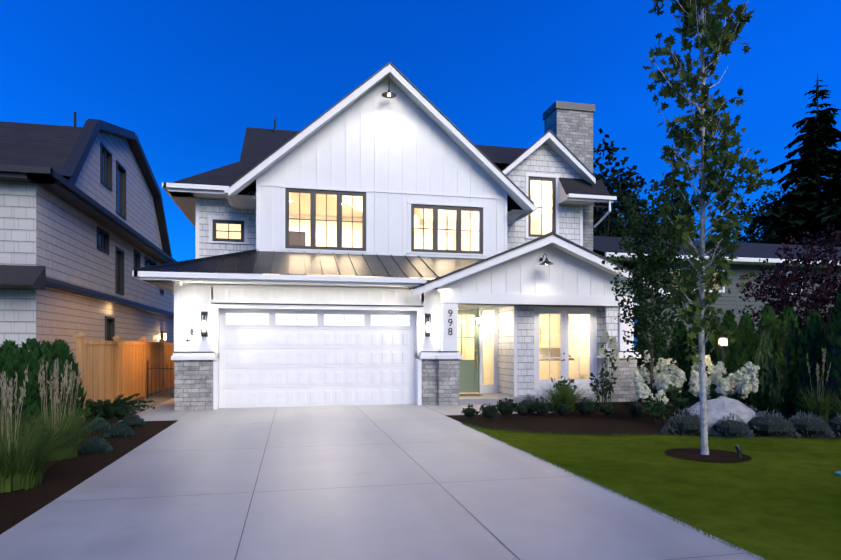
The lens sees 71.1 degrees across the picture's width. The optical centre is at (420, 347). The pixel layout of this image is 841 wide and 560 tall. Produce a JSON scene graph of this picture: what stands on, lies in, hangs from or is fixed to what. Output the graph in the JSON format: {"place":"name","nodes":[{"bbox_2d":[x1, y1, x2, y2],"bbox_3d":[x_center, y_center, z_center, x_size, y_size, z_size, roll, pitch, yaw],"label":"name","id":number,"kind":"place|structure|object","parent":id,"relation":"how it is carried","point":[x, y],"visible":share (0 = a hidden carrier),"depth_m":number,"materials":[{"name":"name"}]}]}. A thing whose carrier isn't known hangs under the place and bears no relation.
{"place":"outdoors","nodes":[
{"label":"outdoors","id":0,"kind":"place"},
{"bbox_2d":[0,181,35,350],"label":"shingle siding","id":1,"kind":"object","parent":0,"point":[18,247],"depth_m":13.32,"materials":[{"name":"grey wood"}]},
{"bbox_2d":[0,112,170,254],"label":"neighbour roof","id":2,"kind":"structure","parent":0,"point":[31,144],"depth_m":15.77,"materials":[{"name":"black"}]},
{"bbox_2d":[0,119,176,340],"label":"dark trim","id":3,"kind":"structure","parent":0,"point":[66,190],"depth_m":16.89,"materials":[{"name":"black wood"}]},
{"bbox_2d":[36,131,173,312],"bbox_3d":[-10.762,-4.494,22.682,0.001,5.680,19.000,0,0,-12],"label":"house siding","id":4,"kind":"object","parent":3,"relation":"attached to","point":[67,251],"depth_m":17.70,"materials":[{"name":"grey wood"}]},
{"bbox_2d":[36,287,173,363],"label":"house wall","id":5,"kind":"structure","parent":3,"relation":"attached to","point":[64,316],"depth_m":16.75,"materials":[{"name":"grey wood"}]},
{"bbox_2d":[99,150,152,340],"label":"window","id":6,"kind":"structure","parent":3,"relation":"attached to","point":[118,253],"depth_m":20.01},
{"bbox_2d":[0,414,176,534],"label":"bed","id":7,"kind":"object","parent":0,"point":[61,477],"depth_m":7.07,"materials":[{"name":"brown soil"}]},
{"bbox_2d":[78,414,147,453],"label":"juniper shrubs","id":8,"kind":"object","parent":7,"relation":"on","point":[96,440],"visible":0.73,"depth_m":9.84,"materials":[{"name":"green plant"}]},
{"bbox_2d":[279,231,409,277],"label":"dark interior openings","id":9,"kind":"object","parent":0,"point":[292,236],"depth_m":20.64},
{"bbox_2d":[0,398,765,559],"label":"driveway","id":10,"kind":"structure","parent":0,"point":[554,514],"depth_m":5.63,"materials":[{"name":"concrete"}]},
{"bbox_2d":[132,62,669,409],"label":"house trim","id":11,"kind":"structure","parent":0,"point":[447,300],"depth_m":15.75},
{"bbox_2d":[216,223,240,238],"bbox_3d":[-5.575,-3.369,17.114,0.740,0.490,0.001,0,0,-12],"label":"window pane","id":12,"kind":"object","parent":11,"relation":"attached to","point":[232,227],"depth_m":17.12,"materials":[{"name":"yellow glass"}]},
{"bbox_2d":[219,309,414,407],"bbox_3d":[-2.517,0.273,14.855,4.880,2.434,0.030,0,0,-12],"label":"garage door","id":13,"kind":"structure","parent":11,"relation":"attached to","point":[273,364],"depth_m":14.82,"materials":[{"name":"white metal"}]},
{"bbox_2d":[226,313,409,325],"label":"garage door windows","id":14,"kind":"structure","parent":13,"relation":"in","point":[262,319],"depth_m":14.81,"materials":[{"name":"glass"}]},
{"bbox_2d":[156,213,527,293],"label":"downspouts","id":15,"kind":"object","parent":11,"relation":"attached to","point":[172,291],"visible":0.1,"depth_m":14.43,"materials":[{"name":"white metal"}]},
{"bbox_2d":[277,214,455,279],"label":"interior casings","id":16,"kind":"object","parent":11,"relation":"attached to","point":[441,244],"depth_m":21.00,"materials":[{"name":"white wood"}]},
{"bbox_2d":[201,90,552,336],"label":"outdoor wall lights","id":17,"kind":"object","parent":11,"relation":"attached to","point":[393,95],"depth_m":15.19},
{"bbox_2d":[203,95,478,331],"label":"fixture bulbs","id":18,"kind":"object","parent":17,"relation":"in","point":[427,324],"visible":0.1,"depth_m":15.14,"materials":[{"name":"white glass"}]},
{"bbox_2d":[213,176,555,253],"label":"house window frames","id":19,"kind":"structure","parent":11,"relation":"attached to","point":[339,194],"depth_m":17.00,"materials":[{"name":"black metal"}]},
{"bbox_2d":[289,181,589,384],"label":"windows","id":20,"kind":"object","parent":19,"relation":"in","point":[455,249],"visible":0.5,"depth_m":16.60,"materials":[{"name":"glass"}]},
{"bbox_2d":[172,127,611,211],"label":"roof","id":21,"kind":"structure","parent":11,"relation":"on","point":[260,145],"depth_m":19.12,"materials":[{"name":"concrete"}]},
{"bbox_2d":[135,231,653,298],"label":"metal roof","id":22,"kind":"structure","parent":11,"relation":"on","point":[271,262],"depth_m":15.02,"materials":[{"name":"black metal"}]},
{"bbox_2d":[143,72,668,308],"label":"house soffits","id":23,"kind":"object","parent":11,"relation":"attached to","point":[186,201],"visible":0.56,"depth_m":16.62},
{"bbox_2d":[458,310,478,392],"bbox_3d":[1.196,0.116,17.172,1.040,2.404,0.045,0,0,-12],"label":"front door","id":24,"kind":"structure","parent":11,"relation":"attached to","point":[468,375],"depth_m":17.21,"materials":[{"name":"green wood"}]},
{"bbox_2d":[476,349,477,367],"bbox_3d":[1.648,0.326,17.200,0.055,0.540,0.090,0,0,-12],"label":"door handle","id":25,"kind":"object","parent":24,"relation":"attached to","point":[477,358],"depth_m":17.20,"materials":[{"name":"gold metal"}]},
{"bbox_2d":[498,306,513,396],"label":"wall","id":26,"kind":"structure","parent":11,"relation":"attached to","point":[505,350],"depth_m":16.60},
{"bbox_2d":[539,348,573,360],"bbox_3d":[3.828,0.607,17.877,1.516,1.182,0.970,0,0,-12],"label":"office furniture","id":27,"kind":"object","parent":11,"relation":"in","point":[543,352],"depth_m":17.94,"materials":[{"name":"brown"}]},
{"bbox_2d":[534,307,595,389],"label":"french doors","id":28,"kind":"structure","parent":11,"relation":"attached to","point":[564,313],"depth_m":16.43,"materials":[{"name":"white wood"}]},
{"bbox_2d":[216,180,588,383],"bbox_3d":[-0.474,-2.154,18.552,11.040,7.300,6.230,0,0,-12],"label":"window glass","id":29,"kind":"object","parent":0,"point":[321,227],"depth_m":20.16,"materials":[{"name":"clear glass"}]},
{"bbox_2d":[175,77,643,392],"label":"house walls","id":30,"kind":"structure","parent":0,"point":[185,308],"depth_m":16.50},
{"bbox_2d":[414,215,418,229],"bbox_3d":[-0.173,-3.804,17.967,0.247,0.440,0.260,0,0,-12],"label":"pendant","id":31,"kind":"object","parent":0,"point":[416,223],"depth_m":17.87,"materials":[{"name":"white glass"}]},
{"bbox_2d":[0,0,840,346],"label":"sky","id":32,"kind":"structure","parent":0,"point":[189,78],"materials":[{"name":"blue"}]},
{"bbox_2d":[168,401,840,559],"bbox_3d":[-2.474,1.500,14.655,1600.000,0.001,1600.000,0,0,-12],"label":"ground","id":33,"kind":"structure","parent":0,"point":[778,498],"depth_m":6.58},
{"bbox_2d":[85,393,154,419],"bbox_3d":[-6.646,1.267,12.529,1.812,0.596,1.773,0,0,21],"label":"spreading juniper","id":34,"kind":"object","parent":33,"relation":"on","point":[118,406],"visible":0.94,"depth_m":12.44,"materials":[{"name":"green plant"}]},
{"bbox_2d":[74,332,173,420],"bbox_3d":[-8.777,0.596,20.607,0.170,1.800,17.875,0,0,-12],"label":"fence","id":35,"kind":"object","parent":33,"relation":"on","point":[114,369],"visible":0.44,"depth_m":14.73,"materials":[{"name":"brown wood"}]},
{"bbox_2d":[147,359,173,398],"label":"iron gate","id":36,"kind":"structure","parent":35,"relation":"attached to","point":[155,368],"depth_m":17.07,"materials":[{"name":"black metal"}]},
{"bbox_2d":[127,386,173,401],"bbox_3d":[-10.074,1.490,22.933,1.450,0.001,20.600,0,0,-12],"label":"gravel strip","id":37,"kind":"object","parent":33,"relation":"on","point":[152,393],"depth_m":18.98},
{"bbox_2d":[131,388,173,412],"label":"walkway","id":38,"kind":"structure","parent":33,"relation":"on","point":[169,395],"depth_m":16.80,"materials":[{"name":"grey concrete"}]},
{"bbox_2d":[174,358,636,409],"bbox_3d":[0.089,0.896,15.031,11.990,1.200,0.170,0,0,-12],"label":"stone veneer","id":39,"kind":"object","parent":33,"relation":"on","point":[193,384],"visible":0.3,"depth_m":15.06,"materials":[{"name":"grey stone"}]},
{"bbox_2d":[199,142,618,396],"bbox_3d":[-0.218,-2.684,16.617,12.060,8.360,3.120,0,0,-12],"label":"shingle siding","id":40,"kind":"object","parent":33,"relation":"on","point":[544,158],"visible":0.29,"depth_m":17.02,"materials":[{"name":"white wood"}]},
{"bbox_2d":[0,293,840,442],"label":"hedge cedars","id":41,"kind":"object","parent":33,"relation":"on","point":[12,354],"depth_m":12.56,"materials":[{"name":"green plant"}]},
{"bbox_2d":[0,378,840,492],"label":"grass blades","id":42,"kind":"object","parent":33,"relation":"on","point":[18,469],"visible":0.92,"depth_m":7.34,"materials":[{"name":"green plant"}]},
{"bbox_2d":[0,349,830,454],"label":"grass plumes","id":43,"kind":"object","parent":42,"relation":"on","point":[5,395],"visible":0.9,"depth_m":7.90,"materials":[{"name":"plant"}]},
{"bbox_2d":[459,393,603,404],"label":"porch slab","id":44,"kind":"structure","parent":33,"relation":"on","point":[489,398],"depth_m":15.78,"materials":[{"name":"concrete"}]},
{"bbox_2d":[459,394,481,395],"bbox_3d":[1.258,1.339,16.486,0.830,0.015,0.500,0,0,-12],"label":"doorstep","id":45,"kind":"object","parent":44,"relation":"on","point":[469,395],"visible":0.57,"depth_m":16.32,"materials":[{"name":"grey concrete"}]},
{"bbox_2d":[447,398,840,438],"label":"bed","id":46,"kind":"object","parent":33,"relation":"on","point":[621,420],"visible":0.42,"depth_m":11.68,"materials":[{"name":"brown soil"}]},
{"bbox_2d":[85,399,840,450],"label":"shrubs","id":47,"kind":"object","parent":46,"relation":"on","point":[767,425],"visible":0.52,"depth_m":9.86,"materials":[{"name":"green plant"}]},
{"bbox_2d":[461,396,699,418],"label":"low shrubs","id":48,"kind":"object","parent":46,"relation":"on","point":[534,405],"depth_m":12.54,"materials":[{"name":"green plant"}]},
{"bbox_2d":[602,181,699,393],"bbox_3d":[5.115,-1.076,13.000,1.961,5.146,1.718,0,0,-52],"label":"tree","id":49,"kind":"object","parent":46,"relation":"on","point":[658,251],"depth_m":12.81,"materials":[{"name":"green plant"}]},
{"bbox_2d":[551,331,759,423],"bbox_3d":[5.429,0.562,13.226,3.825,1.876,4.365,0,0,-12],"label":"hydrangea","id":50,"kind":"object","parent":46,"relation":"on","point":[663,381],"depth_m":12.36,"materials":[{"name":"white plant"}]},
{"bbox_2d":[516,394,840,439],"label":"shrubs","id":51,"kind":"object","parent":46,"relation":"on","point":[750,432],"visible":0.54,"depth_m":9.91,"materials":[{"name":"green plant"}]},
{"bbox_2d":[688,396,755,434],"bbox_3d":[5.301,1.296,10.489,1.259,0.876,0.960,0,0,-12],"label":"boulder","id":52,"kind":"object","parent":46,"relation":"on","point":[719,407],"visible":0.48,"depth_m":10.17,"materials":[{"name":"grey stone"}]},
{"bbox_2d":[718,336,728,376],"bbox_3d":[6.755,0.626,13.145,0.160,1.740,0.160,0,0,-12],"label":"garden lantern","id":53,"kind":"object","parent":46,"relation":"on","point":[723,337],"visible":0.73,"depth_m":13.12,"materials":[{"name":"black metal"}]},
{"bbox_2d":[745,331,783,404],"bbox_3d":[7.501,0.437,12.839,0.720,1.648,0.671,0,0,38],"label":"weeping conifer","id":54,"kind":"object","parent":46,"relation":"on","point":[766,373],"visible":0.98,"depth_m":12.69,"materials":[{"name":"green plant"}]},
{"bbox_2d":[461,423,840,559],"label":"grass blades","id":55,"kind":"object","parent":33,"relation":"on","point":[594,482],"visible":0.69,"depth_m":7.38,"materials":[{"name":"green plant"}]},
{"bbox_2d":[664,448,751,461],"bbox_3d":[3.975,1.492,8.173,1.100,0.001,1.100,0,0,-12],"label":"mulch ring","id":56,"kind":"object","parent":33,"relation":"on","point":[715,455],"visible":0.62,"depth_m":8.12,"materials":[{"name":"brown soil"}]},
{"bbox_2d":[643,0,775,454],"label":"tall tree","id":57,"kind":"object","parent":56,"relation":"on","point":[685,214],"depth_m":8.05,"materials":[{"name":"green plant"}]},
{"bbox_2d":[735,445,741,457],"bbox_3d":[4.290,1.405,7.945,0.075,0.183,0.087,0,0,-38],"label":"garden spotlight","id":58,"kind":"object","parent":56,"relation":"on","point":[739,450],"visible":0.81,"depth_m":7.92,"materials":[{"name":"black metal"}]},
{"bbox_2d":[593,236,840,268],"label":"neighbour roof","id":59,"kind":"structure","parent":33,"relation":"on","point":[602,245],"depth_m":26.23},
{"bbox_2d":[672,271,721,289],"bbox_3d":[11.098,-2.694,23.796,2.460,0.760,0.001,0,0,-12],"label":"neighbour window glow","id":60,"kind":"object","parent":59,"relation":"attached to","point":[697,282],"depth_m":23.99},
{"bbox_2d":[774,273,798,292],"bbox_3d":[15.340,-2.694,24.715,1.340,0.820,0.001,0,0,-12],"label":"dark neighbour window","id":61,"kind":"structure","parent":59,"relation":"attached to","point":[789,286],"depth_m":24.77,"materials":[{"name":"black glass"}]},
{"bbox_2d":[634,71,840,350],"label":"conifers","id":62,"kind":"object","parent":33,"relation":"on","point":[792,215],"visible":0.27,"depth_m":36.59,"materials":[{"name":"green plant"}]},
{"bbox_2d":[670,85,820,238],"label":"conifer trunks","id":63,"kind":"object","parent":33,"relation":"on","point":[817,185],"visible":0.06,"depth_m":36.88,"materials":[{"name":"brown plant"}]},
{"bbox_2d":[732,223,840,347],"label":"purple tree","id":64,"kind":"object","parent":33,"relation":"on","point":[784,295],"depth_m":15.93,"materials":[{"name":"purple plant"}]},
{"bbox_2d":[437,109,607,404],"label":"stone cladding","id":65,"kind":"structure","parent":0,"point":[550,121],"depth_m":19.90,"materials":[{"name":"grey stone"}]},
{"bbox_2d":[557,109,592,250],"bbox_3d":[5.257,-4.779,20.013,1.340,6.550,0.001,0,0,-12],"label":"chimney","id":66,"kind":"object","parent":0,"point":[575,132],"visible":0.4,"depth_m":20.07,"materials":[{"name":"grey stone"}]},
{"bbox_2d":[543,101,594,119],"bbox_3d":[5.151,-8.174,20.502,1.440,0.240,1.100,0,0,-12],"label":"chimney cap","id":67,"kind":"object","parent":66,"relation":"on","point":[553,107],"visible":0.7,"depth_m":20.00,"materials":[{"name":"grey concrete"}]},
{"bbox_2d":[593,128,794,319],"bbox_3d":[20.419,-6.939,48.069,41.255,16.871,20.005,0,0,-34],"label":"tree","id":68,"kind":"object","parent":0,"point":[621,187],"depth_m":33.08,"materials":[{"name":"green plant"}]},
{"bbox_2d":[605,257,840,267],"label":"neighbour soffit","id":69,"kind":"structure","parent":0,"point":[734,262],"depth_m":23.92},
{"bbox_2d":[638,263,840,347],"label":"neighbour wall","id":70,"kind":"structure","parent":0,"point":[727,301],"depth_m":24.17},
{"bbox_2d":[605,252,839,294],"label":"trim","id":71,"kind":"structure","parent":70,"relation":"attached to","point":[746,259],"depth_m":23.41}
]}

